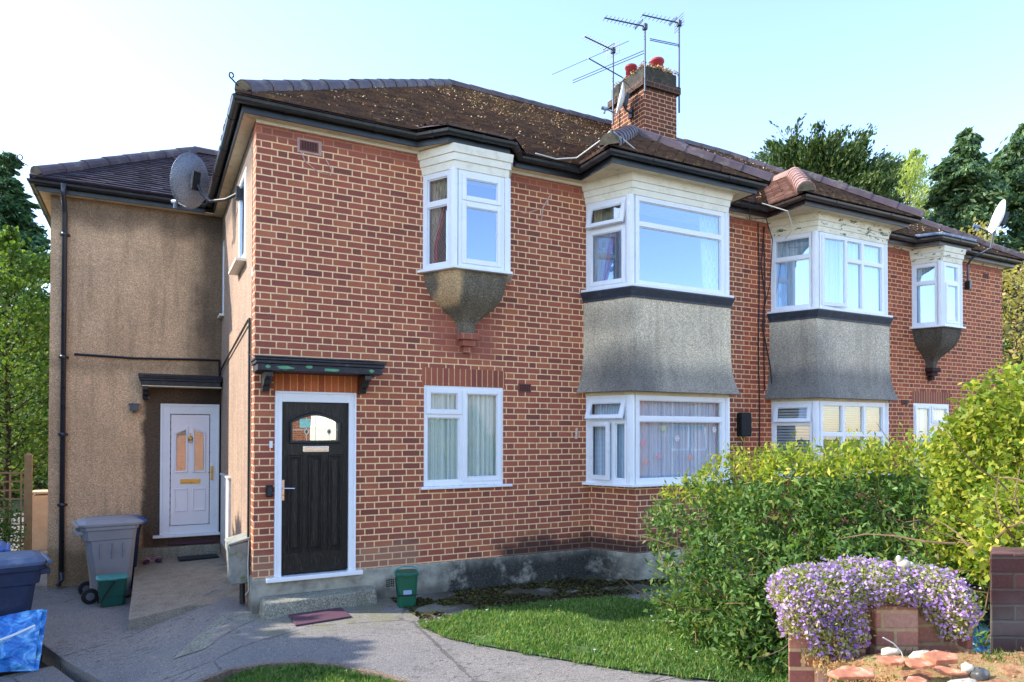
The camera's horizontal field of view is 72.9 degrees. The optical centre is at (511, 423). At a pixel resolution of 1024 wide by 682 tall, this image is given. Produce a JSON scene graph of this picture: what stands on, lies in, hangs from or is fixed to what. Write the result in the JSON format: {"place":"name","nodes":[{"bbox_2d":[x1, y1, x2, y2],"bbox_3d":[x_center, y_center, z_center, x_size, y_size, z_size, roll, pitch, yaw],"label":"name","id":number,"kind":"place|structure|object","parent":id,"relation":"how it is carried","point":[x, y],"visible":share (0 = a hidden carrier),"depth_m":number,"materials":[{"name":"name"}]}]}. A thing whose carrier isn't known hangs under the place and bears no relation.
{"place":"outdoors","nodes":[
{"label":"outdoors","id":0,"kind":"place"},
{"bbox_2d":[0,494,34,513],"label":"ground","id":1,"kind":"structure","parent":0,"point":[15,502],"depth_m":22.87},
{"bbox_2d":[0,225,49,522],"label":"garden tree","id":2,"kind":"object","parent":1,"relation":"on","point":[36,269],"visible":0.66,"depth_m":15.19,"materials":[{"name":"green plant"}]},
{"bbox_2d":[0,296,49,495],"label":"garden tree","id":3,"kind":"object","parent":1,"relation":"on","point":[39,486],"visible":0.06,"depth_m":19.11,"materials":[{"name":"green plant"}]},
{"bbox_2d":[0,150,50,505],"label":"fir tree","id":4,"kind":"object","parent":1,"relation":"on","point":[14,197],"visible":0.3,"depth_m":22.03,"materials":[{"name":"green plant"}]},
{"bbox_2d":[12,467,47,497],"bbox_3d":[-18.113,0.710,24.583,7.323,4.937,6.861,-1,-1,40],"label":"laurel shrub","id":5,"kind":"object","parent":1,"relation":"on","point":[14,495],"visible":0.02,"depth_m":24.77,"materials":[{"name":"green plant"}]},
{"bbox_2d":[41,632,133,681],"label":"path edge","id":6,"kind":"object","parent":1,"relation":"on","point":[72,657],"visible":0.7,"depth_m":6.73,"materials":[{"name":"concrete"}]},
{"bbox_2d":[766,113,806,154],"bbox_3d":[12.002,-5.394,30.111,2.501,16.401,2.482,0,-1,33],"label":"dead cypress","id":7,"kind":"object","parent":1,"relation":"on","point":[796,128],"visible":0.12,"depth_m":30.24,"materials":[{"name":"grey plant"}]},
{"bbox_2d":[603,118,1023,557],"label":"brick house","id":8,"kind":"structure","parent":1,"relation":"on","point":[893,361],"depth_m":11.17,"materials":[{"name":"red brick"}]},
{"bbox_2d":[771,232,810,310],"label":"window frame","id":9,"kind":"structure","parent":8,"relation":"in","point":[775,260],"depth_m":10.97,"materials":[{"name":"white plastic"}]},
{"bbox_2d":[771,401,811,475],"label":"window frame","id":10,"kind":"structure","parent":8,"relation":"in","point":[775,421],"depth_m":10.87,"materials":[{"name":"white plastic"}]},
{"bbox_2d":[776,238,808,306],"bbox_3d":[4.453,-2.373,10.925,0.598,1.120,0.040,0,-1,37],"label":"net curtain","id":11,"kind":"object","parent":8,"relation":"hanging from","point":[793,283],"visible":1,"depth_m":10.94,"materials":[{"name":"fabric"}]},
{"bbox_2d":[777,408,809,470],"bbox_3d":[4.467,0.230,10.914,0.598,1.154,0.023,0,-1,37],"label":"window blind","id":12,"kind":"object","parent":8,"relation":"attached to","point":[793,430],"depth_m":10.94,"materials":[{"name":"plastic"}]},
{"bbox_2d":[823,406,878,470],"bbox_3d":[5.391,0.238,11.098,1.570,1.145,0.023,0,-1,-28],"label":"window blind","id":13,"kind":"object","parent":8,"relation":"attached to","point":[873,412],"depth_m":11.11,"materials":[{"name":"fabric"}]},
{"bbox_2d":[825,239,878,310],"bbox_3d":[5.390,-2.369,11.142,1.570,1.120,0.040,0,-1,-28],"label":"net curtain","id":14,"kind":"object","parent":8,"relation":"hanging from","point":[871,289],"visible":0.59,"depth_m":11.20,"materials":[{"name":"fabric"}]},
{"bbox_2d":[819,401,884,474],"bbox_3d":[5.416,0.242,11.050,1.560,1.164,0.070,0,-1,-28],"label":"window frame","id":15,"kind":"structure","parent":8,"relation":"in","point":[862,405],"depth_m":11.02,"materials":[{"name":"white plastic"}]},
{"bbox_2d":[819,232,884,314],"bbox_3d":[5.437,-2.366,11.052,1.560,1.180,0.143,0,-1,-28],"label":"window frame","id":16,"kind":"structure","parent":8,"relation":"in","point":[843,260],"depth_m":10.99,"materials":[{"name":"white plastic"}]},
{"bbox_2d":[912,262,936,326],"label":"window frame","id":17,"kind":"structure","parent":8,"relation":"in","point":[915,284],"depth_m":12.70,"materials":[{"name":"white plastic"}]},
{"bbox_2d":[917,267,934,322],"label":"net curtain","id":18,"kind":"object","parent":8,"relation":"hanging from","point":[925,303],"visible":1,"depth_m":12.69,"materials":[{"name":"fabric"}]},
{"bbox_2d":[917,409,943,460],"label":"net curtain","id":19,"kind":"object","parent":8,"relation":"hanging from","point":[922,419],"visible":0.36,"depth_m":13.00,"materials":[{"name":"fabric"}]},
{"bbox_2d":[913,403,948,467],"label":"window frame","id":20,"kind":"structure","parent":8,"relation":"in","point":[930,422],"depth_m":12.97,"materials":[{"name":"white plastic"}]},
{"bbox_2d":[946,267,954,319],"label":"net curtain","id":21,"kind":"object","parent":8,"relation":"hanging from","point":[950,274],"visible":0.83,"depth_m":12.69,"materials":[{"name":"fabric"}]},
{"bbox_2d":[944,262,959,325],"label":"window frame","id":22,"kind":"structure","parent":8,"relation":"in","point":[956,283],"depth_m":12.63,"materials":[{"name":"white plastic"}]},
{"bbox_2d":[964,199,1009,289],"bbox_3d":[8.890,-3.373,13.045,0.517,1.552,0.769,1,-1,-43],"label":"satellite dish","id":23,"kind":"object","parent":8,"relation":"attached to","point":[1000,216],"visible":1,"depth_m":13.03,"materials":[{"name":"metal"}]},
{"bbox_2d":[748,119,910,204],"bbox_3d":[13.218,-4.834,30.146,8.640,15.287,8.019,0,-1,22],"label":"cypress tree","id":24,"kind":"object","parent":1,"relation":"on","point":[831,157],"visible":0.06,"depth_m":27.77,"materials":[{"name":"green plant"}]},
{"bbox_2d":[886,147,936,219],"bbox_3d":[21.308,-5.792,36.712,8.405,17.405,8.770,0,-1,-28],"label":"willow tree","id":25,"kind":"object","parent":1,"relation":"on","point":[911,177],"visible":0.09,"depth_m":36.34,"materials":[{"name":"green plant"}]},
{"bbox_2d":[922,195,1023,323],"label":"drooping cypress","id":26,"kind":"object","parent":1,"relation":"on","point":[935,203],"visible":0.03,"depth_m":28.53,"materials":[{"name":"green plant"}]},
{"bbox_2d":[923,126,1023,450],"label":"drooping cypress","id":27,"kind":"object","parent":1,"relation":"on","point":[981,194],"visible":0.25,"depth_m":27.62,"materials":[{"name":"green plant"}]},
{"bbox_2d":[988,123,1023,318],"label":"drooping cypress","id":28,"kind":"object","parent":1,"relation":"on","point":[1008,159],"visible":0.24,"depth_m":28.82,"materials":[{"name":"green plant"}]},
{"bbox_2d":[1002,322,1023,417],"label":"garden tree","id":29,"kind":"object","parent":1,"relation":"on","point":[1010,348],"visible":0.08,"depth_m":22.92,"materials":[{"name":"green plant"}]},
{"bbox_2d":[0,661,48,676],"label":"soil gap","id":30,"kind":"object","parent":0,"point":[42,665],"depth_m":6.90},
{"bbox_2d":[0,550,51,663],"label":"wheelie bin","id":31,"kind":"object","parent":30,"relation":"on","point":[21,571],"visible":0.5,"depth_m":6.67,"materials":[{"name":"plastic"}]},
{"bbox_2d":[0,666,73,681],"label":"paving slab","id":32,"kind":"structure","parent":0,"point":[50,674],"depth_m":6.38,"materials":[{"name":"concrete"}]},
{"bbox_2d":[0,609,46,671],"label":"recycling bag","id":33,"kind":"object","parent":32,"relation":"on","point":[21,636],"visible":1,"depth_m":6.50,"materials":[{"name":"blue plastic"}]},
{"bbox_2d":[32,490,47,549],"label":"stucco pillar","id":34,"kind":"structure","parent":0,"point":[39,517],"depth_m":12.98,"materials":[{"name":"paint"}]},
{"bbox_2d":[143,558,150,563],"bbox_3d":[-5.252,1.970,9.966,0.092,0.062,0.210,0,-1,-18],"label":"sandal","id":35,"kind":"object","parent":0,"point":[146,561],"visible":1,"depth_m":9.96,"materials":[{"name":"pink plastic"}]},
{"bbox_2d":[235,667,383,681],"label":"lawn island","id":36,"kind":"structure","parent":0,"point":[303,671],"depth_m":5.61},
{"bbox_2d":[221,662,406,681],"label":"grass","id":37,"kind":"structure","parent":36,"relation":"on","point":[296,674],"depth_m":5.41,"materials":[{"name":"plant"}]},
{"bbox_2d":[320,666,394,681],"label":"clover","id":38,"kind":"object","parent":36,"relation":"on","point":[339,672],"visible":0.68,"depth_m":5.49,"materials":[{"name":"green plant"}]},
{"bbox_2d":[0,513,801,681],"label":"path","id":39,"kind":"structure","parent":0,"point":[387,636],"depth_m":6.54,"materials":[{"name":"concrete"}]},
{"bbox_2d":[0,541,10,551],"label":"wheelie bin","id":40,"kind":"object","parent":39,"relation":"on","point":[5,547],"visible":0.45,"depth_m":7.44,"materials":[{"name":"blue plastic"}]},
{"bbox_2d":[0,496,27,550],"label":"potted shrub","id":41,"kind":"object","parent":39,"relation":"on","point":[6,531],"visible":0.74,"depth_m":9.44,"materials":[{"name":"green plant"}]},
{"bbox_2d":[0,452,32,550],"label":"trellis","id":42,"kind":"object","parent":39,"relation":"on","point":[28,483],"visible":0.63,"depth_m":9.94,"materials":[{"name":"brown wood"}]},
{"bbox_2d":[72,515,143,603],"bbox_3d":[-5.370,1.784,9.231,0.792,1.070,0.598,1,-1,-36],"label":"wheelie bin","id":43,"kind":"object","parent":39,"relation":"on","point":[109,543],"visible":0.98,"depth_m":9.03,"materials":[{"name":"plastic"}]},
{"bbox_2d":[95,573,128,606],"bbox_3d":[-5.092,2.121,8.836,0.362,0.371,0.314,1,-1,-34],"label":"food caddy","id":44,"kind":"object","parent":39,"relation":"on","point":[112,589],"visible":1,"depth_m":8.75,"materials":[{"name":"green plastic"}]},
{"bbox_2d":[94,514,146,588],"bbox_3d":[-5.612,1.851,9.802,0.792,1.070,0.598,1,-1,-32],"label":"wheelie bin","id":45,"kind":"object","parent":39,"relation":"on","point":[137,542],"visible":0.12,"depth_m":9.77,"materials":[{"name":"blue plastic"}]},
{"bbox_2d":[128,553,239,629],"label":"ramp","id":46,"kind":"structure","parent":39,"relation":"on","point":[166,588],"depth_m":8.65,"materials":[{"name":"concrete"}]},
{"bbox_2d":[177,554,218,560],"bbox_3d":[-4.661,1.985,10.303,0.546,0.023,0.261,1,-1,-31],"label":"doormat","id":47,"kind":"object","parent":46,"relation":"on","point":[194,557],"visible":1,"depth_m":10.28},
{"bbox_2d":[173,612,253,658],"bbox_3d":[-2.889,2.096,6.900,0.425,0.168,1.039,0,-1,5],"label":"concrete patch","id":48,"kind":"object","parent":39,"relation":"on","point":[202,640],"visible":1,"depth_m":6.79,"materials":[{"name":"concrete"}]},
{"bbox_2d":[196,660,412,681],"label":"kerb edging","id":49,"kind":"object","parent":39,"relation":"on","point":[219,676],"visible":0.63,"depth_m":5.53,"materials":[{"name":"concrete"}]},
{"bbox_2d":[289,607,350,625],"bbox_3d":[-2.007,2.014,7.243,0.577,0.016,0.493,0,-1,-28],"label":"doormat","id":50,"kind":"object","parent":39,"relation":"on","point":[310,617],"visible":1,"depth_m":7.21,"materials":[{"name":"fabric"}]},
{"bbox_2d":[16,57,773,619],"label":"brick house","id":51,"kind":"structure","parent":39,"relation":"on","point":[316,317],"depth_m":9.06,"materials":[{"name":"brick"}]},
{"bbox_2d":[129,395,148,413],"bbox_3d":[-5.531,-0.292,10.294,0.274,0.300,0.110,0,-1,-28],"label":"wall light","id":52,"kind":"object","parent":51,"relation":"attached to","point":[134,406],"visible":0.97,"depth_m":10.23,"materials":[{"name":"metal"}]},
{"bbox_2d":[170,415,209,524],"bbox_3d":[-4.944,0.708,10.655,0.535,1.680,0.092,0,-1,-28],"label":"side door","id":53,"kind":"structure","parent":51,"relation":"in","point":[189,486],"depth_m":10.64,"materials":[{"name":"white plastic"}]},
{"bbox_2d":[170,152,240,208],"bbox_3d":[-4.027,-3.225,9.223,1.516,0.810,0.526,0,-1,22],"label":"satellite dish","id":54,"kind":"object","parent":51,"relation":"attached to","point":[195,183],"visible":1,"depth_m":9.25,"materials":[{"name":"silver metal"}]},
{"bbox_2d":[222,242,223,313],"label":"window frame","id":55,"kind":"structure","parent":51,"relation":"in","point":[223,242],"depth_m":10.78,"materials":[{"name":"white plastic"}]},
{"bbox_2d":[220,473,230,549],"bbox_3d":[-4.119,1.260,9.957,0.050,1.040,1.160,0,-1,-28],"label":"meter box","id":56,"kind":"object","parent":51,"relation":"attached to","point":[225,505],"visible":0.88,"depth_m":9.79,"materials":[{"name":"plastic"}]},
{"bbox_2d":[224,532,250,603],"bbox_3d":[-3.066,1.631,7.740,0.230,0.762,0.456,0,-1,-28],"label":"meter cabinet","id":57,"kind":"object","parent":51,"relation":"attached to","point":[238,556],"visible":0.98,"depth_m":7.59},
{"bbox_2d":[238,167,245,257],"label":"window frame","id":58,"kind":"structure","parent":51,"relation":"in","point":[241,203],"depth_m":8.59,"materials":[{"name":"white plastic"}]},
{"bbox_2d":[266,485,272,496],"bbox_3d":[-2.619,0.731,7.487,0.071,0.127,0.058,0,-1,-28],"label":"key safe","id":59,"kind":"object","parent":51,"relation":"attached to","point":[269,490],"visible":1,"depth_m":7.46,"materials":[{"name":"black rubber"}]},
{"bbox_2d":[281,402,347,573],"bbox_3d":[-2.192,0.708,7.739,0.727,1.881,0.109,0,-1,-28],"label":"front door","id":60,"kind":"structure","parent":51,"relation":"in","point":[314,524],"depth_m":7.73,"materials":[{"name":"black wood"}]},
{"bbox_2d":[423,170,448,268],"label":"window frame","id":61,"kind":"structure","parent":51,"relation":"in","point":[427,205],"depth_m":8.34,"materials":[{"name":"white plastic"}]},
{"bbox_2d":[431,178,446,263],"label":"curtain","id":62,"kind":"object","parent":51,"relation":"hanging from","point":[438,189],"visible":0.74,"depth_m":8.38,"materials":[{"name":"fabric"}]},
{"bbox_2d":[431,193,446,262],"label":"curtain","id":63,"kind":"object","parent":51,"relation":"hanging from","point":[437,237],"visible":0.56,"depth_m":8.37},
{"bbox_2d":[428,394,457,479],"bbox_3d":[-0.840,0.157,8.524,0.520,1.180,0.040,0,-1,-28],"label":"net curtain","id":64,"kind":"object","parent":51,"relation":"hanging from","point":[442,449],"visible":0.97,"depth_m":8.52,"materials":[{"name":"fabric"}]},
{"bbox_2d":[424,385,502,485],"bbox_3d":[-0.603,0.151,8.620,1.093,1.225,0.084,0,-1,-28],"label":"window frame","id":65,"kind":"structure","parent":51,"relation":"in","point":[460,413],"depth_m":8.58,"materials":[{"name":"white plastic"}]},
{"bbox_2d":[457,169,503,270],"bbox_3d":[-0.374,-2.412,8.301,0.600,1.145,0.084,0,-1,-28],"label":"window frame","id":66,"kind":"structure","parent":51,"relation":"in","point":[465,201],"depth_m":8.25,"materials":[{"name":"white plastic"}]},
{"bbox_2d":[467,395,495,475],"bbox_3d":[-0.381,0.161,8.769,0.520,1.180,0.040,0,-1,-28],"label":"net curtain","id":67,"kind":"object","parent":51,"relation":"hanging from","point":[481,443],"visible":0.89,"depth_m":8.77,"materials":[{"name":"fabric"}]},
{"bbox_2d":[552,34,643,124],"bbox_3d":[1.753,-6.410,13.034,1.700,1.540,1.161,-1,-1,41],"label":"tv aerial","id":68,"kind":"object","parent":51,"relation":"attached to","point":[612,50],"visible":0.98,"depth_m":13.07,"materials":[{"name":"metal"}]},
{"bbox_2d":[584,395,625,483],"bbox_3d":[1.247,0.211,9.205,0.643,1.164,0.190,0,-1,37],"label":"window frame","id":69,"kind":"structure","parent":51,"relation":"in","point":[602,420],"depth_m":9.17,"materials":[{"name":"white plastic"}]},
{"bbox_2d":[585,196,625,289],"bbox_3d":[1.258,-2.397,9.250,0.643,1.180,0.167,0,-1,37],"label":"window frame","id":70,"kind":"structure","parent":51,"relation":"in","point":[590,232],"depth_m":9.26,"materials":[{"name":"white plastic"}]},
{"bbox_2d":[594,205,620,281],"bbox_3d":[1.300,-2.389,9.384,0.448,1.100,0.032,0,-1,37],"label":"curtain","id":71,"kind":"object","parent":51,"relation":"hanging from","point":[601,243],"visible":0.62,"depth_m":9.44,"materials":[{"name":"fabric"}]},
{"bbox_2d":[594,404,623,477],"bbox_3d":[1.356,0.210,9.305,0.598,1.140,0.040,0,-1,37],"label":"net curtain","id":72,"kind":"object","parent":51,"relation":"hanging from","point":[599,449],"visible":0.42,"depth_m":9.37,"materials":[{"name":"fabric"}]},
{"bbox_2d":[602,211,619,280],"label":"curtain","id":73,"kind":"object","parent":51,"relation":"hanging from","point":[606,267],"visible":0.54,"depth_m":9.38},
{"bbox_2d":[601,83,633,118],"bbox_3d":[1.959,-5.892,12.611,0.628,0.569,0.410,0,-1,-28],"label":"satellite dish","id":74,"kind":"object","parent":51,"relation":"attached to","point":[621,103],"visible":1,"depth_m":12.58,"materials":[{"name":"metal"}]},
{"bbox_2d":[603,16,647,91],"bbox_3d":[2.025,-6.535,12.252,0.839,1.210,0.291,0,-1,-24],"label":"tv aerial","id":75,"kind":"object","parent":51,"relation":"attached to","point":[644,27],"visible":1,"depth_m":12.38,"materials":[{"name":"metal"}]},
{"bbox_2d":[641,12,683,112],"bbox_3d":[2.807,-6.750,12.894,0.818,1.820,0.327,0,-1,-25],"label":"tv aerial","id":76,"kind":"object","parent":51,"relation":"attached to","point":[678,23],"visible":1,"depth_m":13.03,"materials":[{"name":"metal"}]},
{"bbox_2d":[640,401,718,477],"bbox_3d":[2.247,0.214,9.492,1.570,1.140,0.040,0,-1,-28],"label":"net curtain","id":77,"kind":"object","parent":51,"relation":"hanging from","point":[698,441],"visible":0.65,"depth_m":9.49,"materials":[{"name":"fabric"}]},
{"bbox_2d":[634,195,724,294],"bbox_3d":[2.291,-2.392,9.451,1.560,1.180,0.070,0,-1,-28],"label":"window frame","id":78,"kind":"structure","parent":51,"relation":"in","point":[720,237],"depth_m":9.45,"materials":[{"name":"white plastic"}]},
{"bbox_2d":[635,395,724,483],"bbox_3d":[2.286,0.216,9.416,1.560,1.164,0.070,0,-1,-28],"label":"window frame","id":79,"kind":"structure","parent":51,"relation":"in","point":[679,419],"depth_m":9.32,"materials":[{"name":"white plastic"}]},
{"bbox_2d":[699,215,717,289],"bbox_3d":[2.787,-2.380,9.840,0.330,1.100,0.032,0,-1,-28],"label":"curtain","id":80,"kind":"object","parent":51,"relation":"hanging from","point":[709,255],"visible":0.89,"depth_m":9.84,"materials":[{"name":"fabric"}]},
{"bbox_2d":[717,403,717,474],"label":"net curtain","id":81,"kind":"object","parent":51,"relation":"hanging from","point":[717,432],"visible":0.09,"depth_m":9.83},
{"bbox_2d":[737,412,751,468],"bbox_3d":[3.587,0.285,10.704,0.228,0.904,0.110,0,-1,-28],"label":"junction box","id":82,"kind":"object","parent":51,"relation":"attached to","point":[744,424],"visible":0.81,"depth_m":10.65,"materials":[{"name":"black plastic"}]},
{"bbox_2d":[394,565,418,607],"bbox_3d":[-1.175,1.816,7.732,0.276,0.439,0.268,0,-1,-16],"label":"food caddy","id":83,"kind":"object","parent":39,"relation":"on","point":[406,585],"visible":1,"depth_m":7.64,"materials":[{"name":"green plastic"}]},
{"bbox_2d":[391,577,681,619],"bbox_3d":[0.393,2.035,8.380,3.543,0.050,1.179,0,-1,-28],"label":"moss","id":84,"kind":"object","parent":39,"relation":"on","point":[475,595],"visible":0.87,"depth_m":8.27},
{"bbox_2d":[0,0,1023,291],"label":"sky","id":85,"kind":"structure","parent":0,"point":[80,79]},
{"bbox_2d":[415,591,788,681],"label":"lawn","id":86,"kind":"structure","parent":0,"point":[583,646],"depth_m":6.25,"materials":[{"name":"plant"}]},
{"bbox_2d":[605,421,1018,680],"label":"hedge","id":87,"kind":"object","parent":86,"relation":"on","point":[743,605],"visible":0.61,"depth_m":5.86,"materials":[{"name":"green plant"}]},
{"bbox_2d":[655,677,731,681],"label":"pavement","id":88,"kind":"structure","parent":0,"point":[676,679],"depth_m":5.43,"materials":[{"name":"concrete"}]},
{"bbox_2d":[788,592,972,681],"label":"garden wall","id":89,"kind":"structure","parent":88,"relation":"on","point":[905,628],"depth_m":2.98,"materials":[{"name":"brick"}]},
{"bbox_2d":[841,357,1023,643],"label":"privet bush","id":90,"kind":"object","parent":88,"relation":"on","point":[994,513],"visible":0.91,"depth_m":4.79,"materials":[{"name":"green plant"}]},
{"bbox_2d":[910,543,989,627],"bbox_3d":[3.515,1.483,5.329,0.792,1.095,0.598,0,-1,32],"label":"wheelie bin","id":91,"kind":"object","parent":88,"relation":"on","point":[987,611],"visible":0.03,"depth_m":5.09,"materials":[{"name":"plastic"}]},
{"bbox_2d":[990,542,1023,653],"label":"brick pier","id":92,"kind":"structure","parent":88,"relation":"on","point":[1006,599],"depth_m":3.41,"materials":[{"name":"brick"}]},
{"bbox_2d":[801,647,1023,681],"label":"soil","id":93,"kind":"structure","parent":0,"point":[1003,666],"depth_m":2.74,"materials":[{"name":"soil"}]},
{"bbox_2d":[827,666,874,679],"bbox_3d":[1.242,0.914,2.546,0.197,0.017,0.104,0,-1,-6],"label":"broken tile","id":94,"kind":"object","parent":93,"relation":"on","point":[847,673],"visible":1,"depth_m":2.52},
{"bbox_2d":[762,551,985,661],"bbox_3d":[1.574,0.792,3.081,0.933,0.422,0.507,0,-1,0],"label":"aubrieta plant","id":95,"kind":"object","parent":93,"relation":"on","point":[832,580],"visible":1,"depth_m":2.93,"materials":[{"name":"purple plant"}]},
{"bbox_2d":[870,555,913,582],"bbox_3d":[1.702,0.656,3.103,0.196,0.129,0.103,0,-1,13],"label":"stone ornament","id":96,"kind":"object","parent":95,"relation":"on","point":[902,563],"visible":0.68,"depth_m":3.09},
{"bbox_2d":[881,647,899,655],"bbox_3d":[1.484,0.901,2.738,0.092,0.031,0.062,0,-1,-28],"label":"stone","id":97,"kind":"object","parent":93,"relation":"on","point":[888,651],"visible":0.93,"depth_m":2.72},
{"bbox_2d":[877,655,907,665],"bbox_3d":[1.429,0.891,2.608,0.113,0.019,0.064,0,-1,-7],"label":"broken tile","id":98,"kind":"object","parent":93,"relation":"on","point":[892,660],"visible":1,"depth_m":2.60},
{"bbox_2d":[883,637,903,657],"bbox_3d":[1.481,0.879,2.688,0.088,0.102,0.005,0,-1,0],"label":"dry stalk","id":99,"kind":"object","parent":93,"relation":"on","point":[895,645],"visible":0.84,"depth_m":2.69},
{"bbox_2d":[906,676,926,681],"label":"broken tile","id":100,"kind":"object","parent":93,"relation":"on","point":[914,679],"visible":1,"depth_m":2.45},
{"bbox_2d":[908,650,928,658],"bbox_3d":[1.624,0.916,2.735,0.132,0.038,0.068,0,-1,-28],"label":"stone","id":101,"kind":"object","parent":93,"relation":"on","point":[915,654],"visible":0.46,"depth_m":2.72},
{"bbox_2d":[904,658,934,668],"bbox_3d":[1.513,0.894,2.584,0.094,0.020,0.074,0,-1,-9],"label":"broken tile","id":102,"kind":"object","parent":93,"relation":"on","point":[917,663],"visible":1,"depth_m":2.57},
{"bbox_2d":[921,650,957,664],"bbox_3d":[1.649,0.898,2.661,0.132,0.032,0.091,0,-1,-28],"label":"broken tile","id":103,"kind":"object","parent":93,"relation":"on","point":[936,657],"visible":0.98,"depth_m":2.64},
{"bbox_2d":[932,666,966,674],"bbox_3d":[1.631,0.923,2.587,0.104,0.021,0.054,0,-1,14],"label":"broken tile","id":104,"kind":"object","parent":93,"relation":"on","point":[943,670],"visible":0.87,"depth_m":2.58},
{"bbox_2d":[948,678,976,681],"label":"stone","id":105,"kind":"object","parent":93,"relation":"on","point":[965,680],"visible":1,"depth_m":2.50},
{"bbox_2d":[961,662,973,674],"bbox_3d":[1.707,0.921,2.607,0.046,0.048,0.048,0,-1,-28],"label":"stone","id":106,"kind":"object","parent":93,"relation":"on","point":[967,667],"visible":0.78,"depth_m":2.60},
{"bbox_2d":[968,666,989,680],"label":"stone","id":107,"kind":"object","parent":93,"relation":"on","point":[979,674],"visible":0.84,"depth_m":2.57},
{"bbox_2d":[973,622,990,654],"bbox_3d":[3.281,1.626,4.979,0.418,0.460,0.333,0,-1,-28],"label":"blue sack","id":108,"kind":"object","parent":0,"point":[978,649],"visible":0.07,"depth_m":4.84,"materials":[{"name":"plastic"}]},
{"bbox_2d":[941,217,1023,408],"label":"flowering cherry","id":109,"kind":"object","parent":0,"point":[983,226],"visible":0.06,"depth_m":20.44,"materials":[{"name":"green plant"}]},
{"bbox_2d":[1002,247,1023,465],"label":"flowering cherry","id":110,"kind":"object","parent":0,"point":[1018,300],"visible":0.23,"depth_m":18.83,"materials":[{"name":"green plant"}]}
]}

